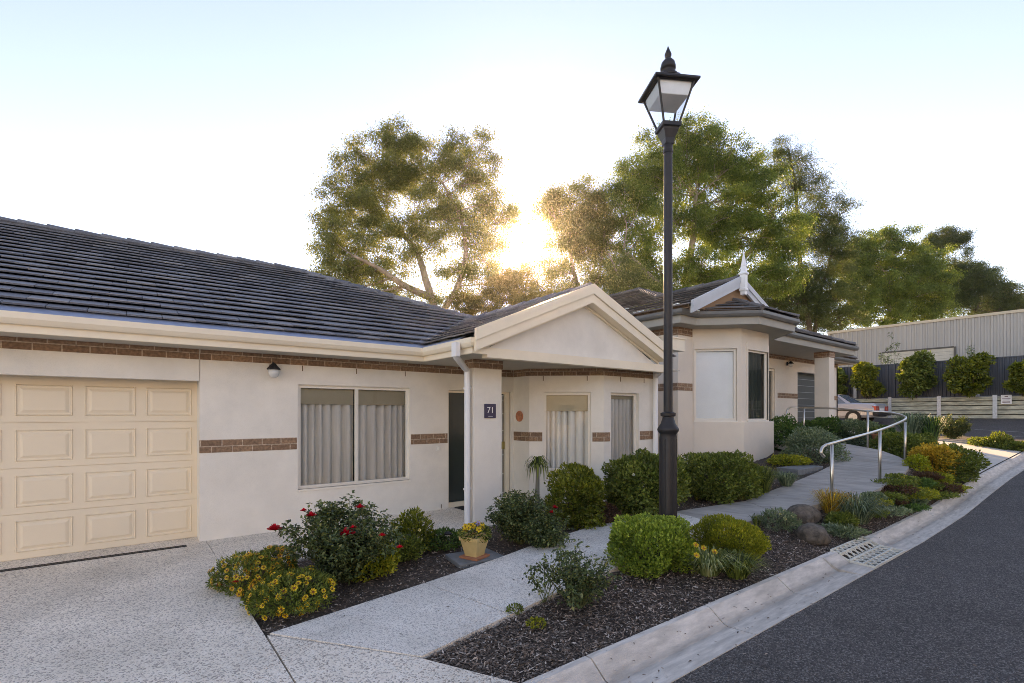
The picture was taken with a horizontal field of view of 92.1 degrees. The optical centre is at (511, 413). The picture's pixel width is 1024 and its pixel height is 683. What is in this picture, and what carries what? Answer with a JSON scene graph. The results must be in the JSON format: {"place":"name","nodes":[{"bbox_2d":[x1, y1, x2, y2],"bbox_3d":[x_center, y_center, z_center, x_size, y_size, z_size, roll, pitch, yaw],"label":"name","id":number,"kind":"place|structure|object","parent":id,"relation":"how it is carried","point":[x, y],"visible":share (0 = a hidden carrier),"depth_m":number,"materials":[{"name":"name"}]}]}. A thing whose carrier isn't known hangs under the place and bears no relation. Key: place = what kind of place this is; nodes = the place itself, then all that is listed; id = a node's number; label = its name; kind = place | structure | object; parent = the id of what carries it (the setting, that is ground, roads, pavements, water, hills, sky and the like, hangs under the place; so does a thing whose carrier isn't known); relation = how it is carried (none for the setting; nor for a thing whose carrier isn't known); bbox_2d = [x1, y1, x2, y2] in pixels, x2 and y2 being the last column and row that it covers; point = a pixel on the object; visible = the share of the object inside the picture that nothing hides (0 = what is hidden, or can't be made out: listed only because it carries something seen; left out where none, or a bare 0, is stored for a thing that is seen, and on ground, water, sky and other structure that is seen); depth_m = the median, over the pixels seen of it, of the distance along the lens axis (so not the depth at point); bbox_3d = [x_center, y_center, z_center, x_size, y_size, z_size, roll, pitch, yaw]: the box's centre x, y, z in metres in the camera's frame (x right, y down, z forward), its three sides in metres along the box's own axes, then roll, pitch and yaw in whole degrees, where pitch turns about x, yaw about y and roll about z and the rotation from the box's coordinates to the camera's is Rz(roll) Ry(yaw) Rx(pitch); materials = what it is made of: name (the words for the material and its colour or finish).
{"place":"outdoors","nodes":[
{"label":"outdoors","id":0,"kind":"place"},
{"bbox_2d":[0,537,515,682],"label":"driveway","id":1,"kind":"structure","parent":0,"point":[163,616],"depth_m":3.65,"materials":[{"name":"grey concrete"}]},
{"bbox_2d":[0,545,186,571],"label":"channel drain","id":2,"kind":"object","parent":1,"relation":"on","point":[54,563],"visible":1,"depth_m":5.57,"materials":[{"name":"black paint"}]},
{"bbox_2d":[206,500,544,584],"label":"porch paving","id":3,"kind":"structure","parent":0,"point":[451,517],"depth_m":6.49,"materials":[{"name":"grey concrete"}]},
{"bbox_2d":[524,455,551,507],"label":"cordyline plant","id":4,"kind":"object","parent":3,"relation":"on","point":[537,462],"visible":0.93,"depth_m":8.24,"materials":[{"name":"green plant"}]},
{"bbox_2d":[0,0,1023,334],"label":"sky","id":5,"kind":"structure","parent":0,"point":[203,125],"materials":[{"name":"white"}]},
{"bbox_2d":[235,442,1022,682],"bbox_3d":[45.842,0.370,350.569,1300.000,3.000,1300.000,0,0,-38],"label":"ground","id":6,"kind":"structure","parent":0,"point":[315,614],"depth_m":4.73,"materials":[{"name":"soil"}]},
{"bbox_2d":[0,216,686,561],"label":"house","id":7,"kind":"structure","parent":6,"relation":"on","point":[145,397],"depth_m":7.04,"materials":[{"name":"white paint"}]},
{"bbox_2d":[0,375,196,561],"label":"garage door","id":8,"kind":"structure","parent":7,"relation":"in","point":[86,464],"depth_m":5.93,"materials":[{"name":"paint"}]},
{"bbox_2d":[297,384,410,491],"bbox_3d":[-2.464,0.350,7.718,1.780,1.580,0.338,0,0,-38],"label":"window","id":9,"kind":"structure","parent":7,"relation":"in","point":[348,436],"depth_m":7.65,"materials":[{"name":"paint"}]},
{"bbox_2d":[484,404,495,417],"bbox_3d":[-0.337,-0.040,7.608,0.210,0.220,0.024,0,0,-38],"label":"house number sign","id":10,"kind":"object","parent":7,"relation":"attached to","point":[489,410],"visible":1,"depth_m":7.59,"materials":[{"name":"metal"}]},
{"bbox_2d":[543,392,590,471],"bbox_3d":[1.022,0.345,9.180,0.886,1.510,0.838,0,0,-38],"label":"window","id":11,"kind":"structure","parent":7,"relation":"in","point":[566,414],"depth_m":9.16,"materials":[{"name":"paint"}]},
{"bbox_2d":[611,393,635,466],"bbox_3d":[2.053,0.345,9.463,0.847,1.510,0.338,0,0,-38],"label":"window","id":12,"kind":"structure","parent":7,"relation":"in","point":[623,405],"depth_m":9.56,"materials":[{"name":"fabric"}]},
{"bbox_2d":[347,534,401,582],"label":"shrub","id":13,"kind":"object","parent":6,"relation":"on","point":[390,562],"visible":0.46,"depth_m":4.92,"materials":[{"name":"green plant"}]},
{"bbox_2d":[390,531,426,561],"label":"shrub","id":14,"kind":"object","parent":6,"relation":"on","point":[416,546],"visible":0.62,"depth_m":5.49,"materials":[{"name":"green plant"}]},
{"bbox_2d":[390,506,437,551],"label":"shrub","id":15,"kind":"object","parent":6,"relation":"on","point":[408,524],"visible":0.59,"depth_m":5.86,"materials":[{"name":"green plant"}]},
{"bbox_2d":[302,111,527,308],"bbox_3d":[-6.129,-8.740,31.481,14.428,19.388,6.006,0,0,1],"label":"eucalyptus tree","id":16,"kind":"object","parent":6,"relation":"on","point":[399,173],"visible":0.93,"depth_m":30.52,"materials":[{"name":"green plant"}]},
{"bbox_2d":[423,526,461,551],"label":"ground cover","id":17,"kind":"object","parent":6,"relation":"on","point":[440,536],"visible":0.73,"depth_m":5.97,"materials":[{"name":"green plant"}]},
{"bbox_2d":[445,548,502,567],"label":"paving slab","id":18,"kind":"structure","parent":6,"relation":"on","point":[455,560],"depth_m":5.49,"materials":[{"name":"stone"}]},
{"bbox_2d":[457,520,491,560],"bbox_3d":[-0.421,1.411,5.549,0.401,0.407,0.398,0,0,-38],"label":"flower pot","id":19,"kind":"object","parent":18,"relation":"on","point":[474,543],"visible":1,"depth_m":5.47,"materials":[{"name":"ceramic"}]},
{"bbox_2d":[270,513,724,658],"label":"footpath","id":20,"kind":"structure","parent":6,"relation":"on","point":[424,626],"depth_m":4.16,"materials":[{"name":"grey concrete"}]},
{"bbox_2d":[444,258,565,315],"bbox_3d":[-0.380,-3.811,27.138,6.733,9.523,3.937,0,0,3],"label":"tree","id":21,"kind":"object","parent":6,"relation":"on","point":[508,288],"visible":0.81,"depth_m":26.51,"materials":[{"name":"green plant"}]},
{"bbox_2d":[484,489,557,544],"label":"rose bush","id":22,"kind":"object","parent":6,"relation":"on","point":[511,518],"visible":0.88,"depth_m":6.05,"materials":[{"name":"green plant"}]},
{"bbox_2d":[525,615,546,630],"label":"seedling","id":23,"kind":"object","parent":6,"relation":"on","point":[533,621],"visible":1,"depth_m":3.81,"materials":[{"name":"green plant"}]},
{"bbox_2d":[243,454,829,635],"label":"bark mulch","id":24,"kind":"object","parent":6,"relation":"on","point":[330,606],"visible":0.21,"depth_m":4.91,"materials":[{"name":"brown wood"}]},
{"bbox_2d":[204,548,290,597],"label":"flowering plant","id":25,"kind":"object","parent":24,"relation":"on","point":[230,575],"visible":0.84,"depth_m":4.51,"materials":[{"name":"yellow plant"}]},
{"bbox_2d":[242,545,298,580],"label":"flowering plant","id":26,"kind":"object","parent":24,"relation":"on","point":[277,548],"visible":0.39,"depth_m":4.88,"materials":[{"name":"green plant"}]},
{"bbox_2d":[239,565,337,620],"bbox_3d":[-1.885,1.521,4.214,0.774,0.335,0.837,0,0,-38],"label":"flowering plant","id":27,"kind":"object","parent":24,"relation":"on","point":[258,593],"visible":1,"depth_m":4.08,"materials":[{"name":"yellow plant"}]},
{"bbox_2d":[267,490,410,585],"bbox_3d":[-1.605,1.216,4.899,1.312,0.939,1.063,0,0,16],"label":"rose bush","id":28,"kind":"object","parent":24,"relation":"on","point":[340,548],"visible":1,"depth_m":4.71,"materials":[{"name":"green plant"}]},
{"bbox_2d":[520,506,575,548],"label":"rose bush","id":29,"kind":"object","parent":6,"relation":"on","point":[542,532],"visible":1,"depth_m":5.80,"materials":[{"name":"green plant"}]},
{"bbox_2d":[522,542,597,603],"bbox_3d":[0.413,1.378,4.184,0.653,0.519,0.387,0,0,5],"label":"rose shoot","id":30,"kind":"object","parent":6,"relation":"on","point":[550,576],"visible":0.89,"depth_m":4.19,"materials":[{"name":"green plant"}]},
{"bbox_2d":[542,461,606,529],"bbox_3d":[0.942,1.144,6.975,0.995,0.942,0.851,0,0,-38],"label":"shrub","id":31,"kind":"object","parent":6,"relation":"on","point":[587,484],"visible":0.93,"depth_m":6.77,"materials":[{"name":"green plant"}]},
{"bbox_2d":[528,539,621,610],"bbox_3d":[0.567,1.384,4.192,0.719,0.574,0.629,0,0,32],"label":"rose bush","id":32,"kind":"object","parent":6,"relation":"on","point":[582,584],"visible":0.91,"depth_m":4.15,"materials":[{"name":"green plant"}]},
{"bbox_2d":[527,171,628,293],"bbox_3d":[4.677,-7.965,35.055,7.754,17.835,5.116,0,0,-4],"label":"eucalyptus tree","id":33,"kind":"object","parent":6,"relation":"on","point":[578,232],"visible":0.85,"depth_m":34.34,"materials":[{"name":"green plant"}]},
{"bbox_2d":[583,501,621,523],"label":"ground cover","id":34,"kind":"object","parent":6,"relation":"on","point":[612,510],"visible":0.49,"depth_m":6.94,"materials":[{"name":"red plant"}]},
{"bbox_2d":[591,250,680,308],"bbox_3d":[7.220,-4.439,28.922,5.603,10.779,3.829,0,0,4],"label":"eucalyptus tree","id":35,"kind":"object","parent":6,"relation":"on","point":[620,279],"visible":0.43,"depth_m":28.55,"materials":[{"name":"green plant"}]},
{"bbox_2d":[600,447,691,514],"bbox_3d":[2.026,1.053,7.631,1.290,1.079,1.321,0,0,-38],"label":"shrub","id":36,"kind":"object","parent":6,"relation":"on","point":[632,484],"visible":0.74,"depth_m":7.36,"materials":[{"name":"green plant"}]},
{"bbox_2d":[606,512,699,579],"bbox_3d":[1.451,1.347,5.189,0.963,0.604,0.874,0,0,-38],"label":"shrub","id":37,"kind":"object","parent":6,"relation":"on","point":[636,537],"visible":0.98,"depth_m":4.95,"materials":[{"name":"green plant"}]},
{"bbox_2d":[638,47,700,553],"bbox_3d":[1.749,-1.208,5.530,0.504,5.815,0.504,0,0,-7],"label":"street lamp","id":38,"kind":"object","parent":6,"relation":"on","point":[669,87],"visible":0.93,"depth_m":5.48,"materials":[{"name":"black metal"}]},
{"bbox_2d":[591,106,820,311],"bbox_3d":[12.933,-9.601,33.514,15.183,21.123,6.801,0,0,0],"label":"eucalyptus tree","id":39,"kind":"object","parent":6,"relation":"on","point":[739,180],"visible":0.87,"depth_m":32.27,"materials":[{"name":"green plant"}]},
{"bbox_2d":[675,543,748,576],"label":"gazania plant","id":40,"kind":"object","parent":6,"relation":"on","point":[706,566],"visible":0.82,"depth_m":4.91,"materials":[{"name":"green plant"}]},
{"bbox_2d":[679,449,767,504],"bbox_3d":[3.522,1.050,8.473,1.390,0.932,1.376,0,0,-38],"label":"shrub","id":41,"kind":"object","parent":6,"relation":"on","point":[703,465],"visible":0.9,"depth_m":8.12,"materials":[{"name":"green plant"}]},
{"bbox_2d":[688,513,771,560],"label":"shrub","id":42,"kind":"object","parent":6,"relation":"on","point":[749,538],"visible":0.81,"depth_m":5.38,"materials":[{"name":"green plant"}]},
{"bbox_2d":[609,252,858,470],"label":"house","id":43,"kind":"structure","parent":6,"relation":"on","point":[738,384],"depth_m":11.47,"materials":[{"name":"white paint"}]},
{"bbox_2d":[694,349,737,421],"bbox_3d":[4.698,-0.650,11.490,0.972,1.720,0.338,0,0,7],"label":"window","id":44,"kind":"structure","parent":43,"relation":"in","point":[715,369],"depth_m":11.45,"materials":[{"name":"glass"}]},
{"bbox_2d":[747,350,768,421],"bbox_3d":[5.828,-0.651,11.772,1.008,1.678,0.118,0,0,-38],"label":"window","id":45,"kind":"structure","parent":43,"relation":"in","point":[756,360],"depth_m":11.85,"materials":[{"name":"glass"}]},
{"bbox_2d":[798,372,814,427],"bbox_3d":[11.082,-0.437,18.441,3.150,2.114,0.028,0,0,-38],"label":"garage door","id":46,"kind":"structure","parent":43,"relation":"in","point":[806,382],"depth_m":18.32,"materials":[{"name":"grey paint"}]},
{"bbox_2d":[705,548,773,579],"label":"gazania plant","id":47,"kind":"object","parent":6,"relation":"on","point":[735,573],"visible":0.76,"depth_m":4.89,"materials":[{"name":"green plant"}]},
{"bbox_2d":[755,465,785,492],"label":"grass clump","id":48,"kind":"object","parent":6,"relation":"on","point":[766,484],"visible":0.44,"depth_m":8.49,"materials":[{"name":"green plant"}]},
{"bbox_2d":[523,451,1023,682],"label":"kerb","id":49,"kind":"structure","parent":6,"relation":"on","point":[668,648],"depth_m":4.24,"materials":[{"name":"concrete"}]},
{"bbox_2d":[830,536,904,568],"bbox_3d":[4.382,1.729,6.064,1.100,0.202,0.459,0,0,-38],"label":"storm drain grate","id":50,"kind":"object","parent":49,"relation":"in","point":[884,556],"visible":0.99,"depth_m":6.04,"materials":[{"name":"metal"}]},
{"bbox_2d":[752,507,802,533],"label":"flowering plant","id":51,"kind":"object","parent":6,"relation":"on","point":[787,518],"visible":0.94,"depth_m":6.57,"materials":[{"name":"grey plant"}]},
{"bbox_2d":[774,471,801,486],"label":"grass clump","id":52,"kind":"object","parent":6,"relation":"on","point":[788,480],"visible":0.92,"depth_m":8.82,"materials":[{"name":"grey plant"}]},
{"bbox_2d":[766,453,812,465],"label":"ground cover","id":53,"kind":"object","parent":6,"relation":"on","point":[786,459],"visible":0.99,"depth_m":10.55,"materials":[{"name":"green plant"}]},
{"bbox_2d":[771,413,809,449],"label":"shrub","id":54,"kind":"object","parent":6,"relation":"on","point":[786,426],"visible":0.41,"depth_m":12.38,"materials":[{"name":"green plant"}]},
{"bbox_2d":[777,465,822,474],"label":"paving slab","id":55,"kind":"structure","parent":6,"relation":"on","point":[801,469],"depth_m":9.96,"materials":[{"name":"concrete"}]},
{"bbox_2d":[785,504,821,524],"bbox_3d":[4.137,1.458,7.025,0.560,0.335,0.384,0,0,-38],"label":"rock","id":56,"kind":"object","parent":6,"relation":"on","point":[805,513],"visible":0.65,"depth_m":6.89,"materials":[{"name":"stone"}]},
{"bbox_2d":[795,523,831,545],"bbox_3d":[3.875,1.551,6.332,0.516,0.281,0.405,0,0,-38],"label":"rock","id":57,"kind":"object","parent":6,"relation":"on","point":[813,534],"visible":0.93,"depth_m":6.17,"materials":[{"name":"stone"}]},
{"bbox_2d":[778,425,852,464],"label":"shrub","id":58,"kind":"object","parent":6,"relation":"on","point":[815,440],"visible":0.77,"depth_m":10.97,"materials":[{"name":"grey plant"}]},
{"bbox_2d":[760,134,875,334],"bbox_3d":[22.705,-10.445,37.600,9.536,22.795,6.761,0,0,-11],"label":"casuarina tree","id":59,"kind":"object","parent":6,"relation":"on","point":[812,301],"visible":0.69,"depth_m":37.38,"materials":[{"name":"green plant"}]},
{"bbox_2d":[798,415,842,437],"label":"shrub","id":60,"kind":"object","parent":6,"relation":"on","point":[827,422],"visible":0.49,"depth_m":13.92,"materials":[{"name":"green plant"}]},
{"bbox_2d":[806,487,862,512],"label":"grass clump","id":61,"kind":"object","parent":6,"relation":"on","point":[827,506],"visible":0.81,"depth_m":7.21,"materials":[{"name":"orange plant"}]},
{"bbox_2d":[824,509,860,527],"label":"ground cover","id":62,"kind":"object","parent":6,"relation":"on","point":[842,518],"visible":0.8,"depth_m":6.83,"materials":[{"name":"green plant"}]},
{"bbox_2d":[817,521,871,539],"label":"ground cover","id":63,"kind":"object","parent":6,"relation":"on","point":[843,531],"visible":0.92,"depth_m":6.51,"materials":[{"name":"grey plant"}]},
{"bbox_2d":[832,418,879,446],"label":"shrub","id":64,"kind":"object","parent":6,"relation":"on","point":[857,426],"visible":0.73,"depth_m":13.39,"materials":[{"name":"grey plant"}]},
{"bbox_2d":[817,491,899,524],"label":"strap leaf clump","id":65,"kind":"object","parent":6,"relation":"on","point":[864,510],"visible":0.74,"depth_m":7.02,"materials":[{"name":"green plant"}]},
{"bbox_2d":[877,490,908,502],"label":"ground cover","id":66,"kind":"object","parent":6,"relation":"on","point":[892,495],"visible":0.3,"depth_m":7.89,"materials":[{"name":"green plant"}]},
{"bbox_2d":[876,505,912,517],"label":"ground cover","id":67,"kind":"object","parent":6,"relation":"on","point":[900,509],"visible":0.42,"depth_m":7.45,"materials":[{"name":"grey plant"}]},
{"bbox_2d":[870,477,919,488],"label":"ground cover","id":68,"kind":"object","parent":6,"relation":"on","point":[896,481],"visible":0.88,"depth_m":8.44,"materials":[{"name":"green plant"}]},
{"bbox_2d":[865,431,926,459],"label":"shrub","id":69,"kind":"object","parent":6,"relation":"on","point":[889,439],"visible":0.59,"depth_m":11.96,"materials":[{"name":"green plant"}]},
{"bbox_2d":[828,221,971,330],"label":"eucalyptus tree","id":70,"kind":"object","parent":6,"relation":"on","point":[896,286],"visible":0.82,"depth_m":44.99,"materials":[{"name":"green plant"}]},
{"bbox_2d":[881,482,920,494],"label":"ground cover","id":71,"kind":"object","parent":6,"relation":"on","point":[900,487],"visible":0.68,"depth_m":8.17,"materials":[{"name":"red plant"}]},
{"bbox_2d":[884,472,922,482],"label":"ground cover","id":72,"kind":"object","parent":6,"relation":"on","point":[898,475],"visible":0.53,"depth_m":8.84,"materials":[{"name":"green plant"}]},
{"bbox_2d":[885,412,935,433],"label":"grass clump","id":73,"kind":"object","parent":6,"relation":"on","point":[913,427],"visible":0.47,"depth_m":14.97,"materials":[{"name":"green plant"}]},
{"bbox_2d":[894,502,932,512],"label":"ground cover","id":74,"kind":"object","parent":6,"relation":"on","point":[919,508],"visible":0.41,"depth_m":7.84,"materials":[{"name":"green plant"}]},
{"bbox_2d":[902,453,932,471],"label":"shrub","id":75,"kind":"object","parent":6,"relation":"on","point":[916,463],"visible":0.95,"depth_m":9.89,"materials":[{"name":"green plant"}]},
{"bbox_2d":[828,309,1023,398],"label":"warehouse","id":76,"kind":"structure","parent":6,"relation":"on","point":[999,334],"depth_m":29.11,"materials":[{"name":"metal"}]},
{"bbox_2d":[882,348,953,364],"bbox_3d":[24.682,-2.645,30.103,0.030,2.390,3.455,0,0,-38],"label":"roller door","id":77,"kind":"structure","parent":76,"relation":"in","point":[943,353],"depth_m":29.49,"materials":[{"name":"beige metal"}]},
{"bbox_2d":[911,471,944,480],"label":"ground cover","id":78,"kind":"object","parent":6,"relation":"on","point":[931,474],"visible":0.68,"depth_m":9.44,"materials":[{"name":"red plant"}]},
{"bbox_2d":[839,418,1023,440],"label":"car park","id":79,"kind":"structure","parent":6,"relation":"on","point":[988,426],"depth_m":19.27,"materials":[{"name":"grey asphalt"}]},
{"bbox_2d":[838,394,890,420],"bbox_3d":[15.464,-0.232,24.267,1.810,1.396,4.770,0,0,-38],"label":"parked car","id":80,"kind":"object","parent":79,"relation":"on","point":[846,401],"visible":0.38,"depth_m":22.61,"materials":[{"name":"silver metal"}]},
{"bbox_2d":[856,395,1023,418],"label":"retaining wall","id":81,"kind":"structure","parent":79,"relation":"on","point":[938,405],"depth_m":22.67,"materials":[{"name":"wood"}]},
{"bbox_2d":[914,415,952,440],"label":"grass clump","id":82,"kind":"object","parent":6,"relation":"on","point":[934,426],"visible":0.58,"depth_m":14.79,"materials":[{"name":"green plant"}]},
{"bbox_2d":[907,442,967,475],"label":"shrub","id":83,"kind":"object","parent":6,"relation":"on","point":[926,448],"visible":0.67,"depth_m":10.18,"materials":[{"name":"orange plant"}]},
{"bbox_2d":[908,221,978,317],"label":"pine tree","id":84,"kind":"object","parent":6,"relation":"on","point":[948,235],"visible":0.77,"depth_m":51.10,"materials":[{"name":"green plant"}]},
{"bbox_2d":[927,489,963,500],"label":"ground cover","id":85,"kind":"object","parent":6,"relation":"on","point":[950,495],"visible":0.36,"depth_m":8.75,"materials":[{"name":"green plant"}]},
{"bbox_2d":[929,481,964,493],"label":"ground cover","id":86,"kind":"object","parent":6,"relation":"on","point":[951,488],"visible":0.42,"depth_m":9.06,"materials":[{"name":"red plant"}]},
{"bbox_2d":[940,414,972,438],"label":"shrub","id":87,"kind":"object","parent":6,"relation":"on","point":[960,427],"visible":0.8,"depth_m":17.53,"materials":[{"name":"green plant"}]},
{"bbox_2d":[927,441,991,482],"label":"shrub","id":88,"kind":"object","parent":6,"relation":"on","point":[972,465],"visible":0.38,"depth_m":10.09,"materials":[{"name":"green plant"}]},
{"bbox_2d":[919,246,1023,317],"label":"pine tree","id":89,"kind":"object","parent":6,"relation":"on","point":[982,279],"visible":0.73,"depth_m":47.04,"materials":[{"name":"green plant"}]},
{"bbox_2d":[967,436,1003,446],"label":"shrub","id":90,"kind":"object","parent":6,"relation":"on","point":[979,441],"visible":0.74,"depth_m":15.30,"materials":[{"name":"green plant"}]},
{"bbox_2d":[983,430,1016,447],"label":"shrub","id":91,"kind":"object","parent":6,"relation":"on","point":[1004,436],"visible":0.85,"depth_m":15.00,"materials":[{"name":"green plant"}]},
{"bbox_2d":[996,440,1023,451],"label":"shrub","id":92,"kind":"object","parent":6,"relation":"on","point":[1018,446],"visible":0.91,"depth_m":14.65,"materials":[{"name":"green plant"}]},
{"bbox_2d":[1002,359,1023,395],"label":"shrub","id":93,"kind":"object","parent":6,"relation":"on","point":[1015,382],"visible":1,"depth_m":20.75,"materials":[{"name":"green plant"}]},
{"bbox_2d":[677,433,908,523],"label":"ramp path","id":94,"kind":"structure","parent":0,"point":[858,471],"depth_m":8.64,"materials":[{"name":"concrete"}]},
{"bbox_2d":[785,406,906,494],"bbox_3d":[7.334,0.642,10.484,2.222,1.695,7.416,0,0,25],"label":"handrail","id":95,"kind":"object","parent":94,"relation":"on","point":[831,445],"visible":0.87,"depth_m":8.72,"materials":[{"name":"metal"}]},
{"bbox_2d":[672,470,1023,682],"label":"road","id":96,"kind":"structure","parent":0,"point":[970,617],"depth_m":4.11,"materials":[{"name":"grey asphalt"}]},
{"bbox_2d":[326,469,1023,682],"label":"leaf litter","id":97,"kind":"object","parent":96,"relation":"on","point":[736,607],"visible":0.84,"depth_m":4.16,"materials":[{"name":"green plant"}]},
{"bbox_2d":[851,431,1020,472],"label":"concrete driveway","id":98,"kind":"structure","parent":0,"point":[994,456],"depth_m":14.13,"materials":[{"name":"beige concrete"}]},
{"bbox_2d":[861,400,1023,414],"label":"bank","id":99,"kind":"structure","parent":0,"point":[951,405],"depth_m":22.87,"materials":[{"name":"wood"}]},
{"bbox_2d":[838,367,848,394],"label":"shrub","id":100,"kind":"object","parent":99,"relation":"on","point":[842,379],"visible":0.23,"depth_m":26.08,"materials":[{"name":"green plant"}]},
{"bbox_2d":[849,361,887,398],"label":"shrub","id":101,"kind":"object","parent":99,"relation":"on","point":[863,377],"visible":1,"depth_m":24.86,"materials":[{"name":"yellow plant"}]},
{"bbox_2d":[894,349,937,399],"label":"shrub","id":102,"kind":"object","parent":99,"relation":"on","point":[916,369],"visible":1,"depth_m":23.38,"materials":[{"name":"green plant"}]},
{"bbox_2d":[839,355,1023,398],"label":"fence","id":103,"kind":"object","parent":99,"relation":"on","point":[998,371],"visible":0.26,"depth_m":23.49,"materials":[{"name":"black metal"}]},
{"bbox_2d":[941,351,996,397],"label":"shrub","id":104,"kind":"object","parent":99,"relation":"on","point":[967,377],"visible":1,"depth_m":21.79,"materials":[{"name":"green plant"}]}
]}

